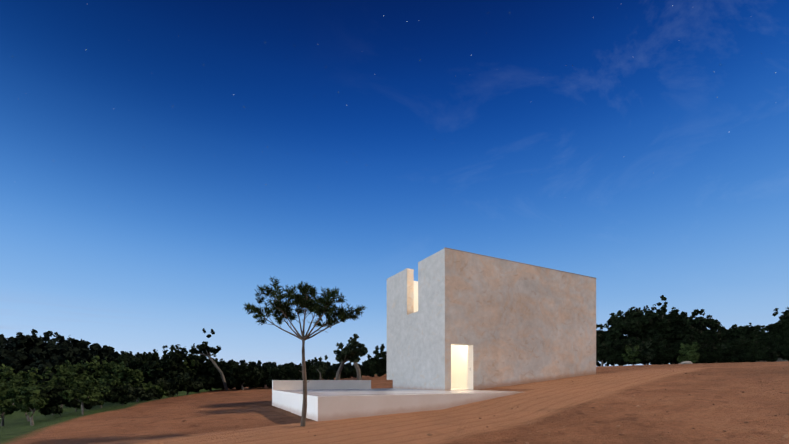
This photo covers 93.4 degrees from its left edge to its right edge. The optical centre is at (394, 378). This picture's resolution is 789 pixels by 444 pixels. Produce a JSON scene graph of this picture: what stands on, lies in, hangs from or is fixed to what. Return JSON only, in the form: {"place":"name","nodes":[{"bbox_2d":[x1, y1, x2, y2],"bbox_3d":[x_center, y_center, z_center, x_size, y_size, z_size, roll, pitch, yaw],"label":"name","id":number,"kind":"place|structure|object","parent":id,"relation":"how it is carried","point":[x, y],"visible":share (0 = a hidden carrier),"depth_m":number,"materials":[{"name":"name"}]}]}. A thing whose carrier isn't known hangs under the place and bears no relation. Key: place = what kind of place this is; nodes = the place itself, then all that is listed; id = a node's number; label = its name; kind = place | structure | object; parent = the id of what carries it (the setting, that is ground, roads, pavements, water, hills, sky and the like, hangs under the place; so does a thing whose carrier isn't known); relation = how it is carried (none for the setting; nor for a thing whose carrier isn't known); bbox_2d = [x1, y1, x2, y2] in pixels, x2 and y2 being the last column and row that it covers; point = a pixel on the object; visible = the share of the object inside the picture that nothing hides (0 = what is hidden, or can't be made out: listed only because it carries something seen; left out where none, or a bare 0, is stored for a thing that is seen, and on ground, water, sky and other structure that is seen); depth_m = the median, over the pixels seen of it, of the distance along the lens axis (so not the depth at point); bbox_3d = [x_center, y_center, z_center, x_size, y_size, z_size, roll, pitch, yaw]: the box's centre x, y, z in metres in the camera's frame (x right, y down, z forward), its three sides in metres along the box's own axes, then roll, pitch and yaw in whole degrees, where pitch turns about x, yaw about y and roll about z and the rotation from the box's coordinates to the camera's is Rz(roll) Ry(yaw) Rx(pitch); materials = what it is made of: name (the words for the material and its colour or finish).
{"place":"outdoors","nodes":[
{"label":"outdoors","id":0,"kind":"place"},
{"bbox_2d":[0,361,788,443],"bbox_3d":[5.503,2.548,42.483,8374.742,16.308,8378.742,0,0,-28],"label":"ground","id":1,"kind":"structure","parent":0,"point":[136,422],"depth_m":11.45,"materials":[{"name":"brown soil"}]},
{"bbox_2d":[0,329,386,387],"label":"foliage","id":2,"kind":"object","parent":1,"relation":"on","point":[19,352],"visible":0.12,"depth_m":65.19,"materials":[{"name":"green plant"}]},
{"bbox_2d":[243,276,365,426],"bbox_3d":[-2.765,-0.787,11.185,3.810,4.424,2.154,0,0,5],"label":"pine","id":3,"kind":"object","parent":1,"relation":"on","point":[300,300],"depth_m":11.05,"materials":[{"name":"green plant"}]},
{"bbox_2d":[0,314,716,425],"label":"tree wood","id":4,"kind":"object","parent":1,"relation":"on","point":[338,373],"visible":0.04,"depth_m":40.84,"materials":[{"name":"brown plant"}]},
{"bbox_2d":[120,334,744,401],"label":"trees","id":5,"kind":"object","parent":4,"relation":"attached to","point":[349,350],"visible":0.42,"depth_m":40.13,"materials":[{"name":"green plant"}]},
{"bbox_2d":[0,342,757,415],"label":"trees","id":6,"kind":"object","parent":1,"relation":"on","point":[15,389],"visible":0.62,"depth_m":26.87,"materials":[{"name":"green plant"}]},
{"bbox_2d":[272,380,521,420],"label":"terrace","id":7,"kind":"structure","parent":1,"relation":"on","point":[328,400],"depth_m":14.26,"materials":[{"name":"white paint"}]},
{"bbox_2d":[38,295,788,415],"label":"dark foliage","id":8,"kind":"object","parent":1,"relation":"on","point":[669,333],"visible":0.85,"depth_m":47.15,"materials":[{"name":"green plant"}]},
{"bbox_2d":[40,362,788,443],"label":"pebbles","id":9,"kind":"object","parent":1,"relation":"on","point":[784,436],"visible":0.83,"depth_m":9.86,"materials":[{"name":"brown stone"}]},
{"bbox_2d":[387,248,595,390],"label":"building","id":10,"kind":"structure","parent":1,"relation":"on","point":[454,317],"depth_m":20.55,"materials":[{"name":"paint"}]},
{"bbox_2d":[444,247,593,277],"bbox_3d":[6.199,-6.450,23.836,11.824,0.035,6.404,0,0,-28],"label":"coping","id":11,"kind":"object","parent":10,"relation":"on","point":[519,262],"visible":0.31,"depth_m":20.70,"materials":[{"name":"beige concrete"}]},
{"bbox_2d":[678,361,692,363],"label":"pale rocks","id":12,"kind":"object","parent":1,"relation":"on","point":[687,362],"visible":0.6,"depth_m":38.70,"materials":[{"name":"stone"}]},
{"bbox_2d":[756,358,786,361],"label":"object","id":13,"kind":"structure","parent":1,"relation":"on","point":[779,359],"depth_m":47.35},
{"bbox_2d":[0,0,788,367],"label":"sky","id":14,"kind":"structure","parent":0,"point":[161,161],"materials":[{"name":"blue"}]}
]}

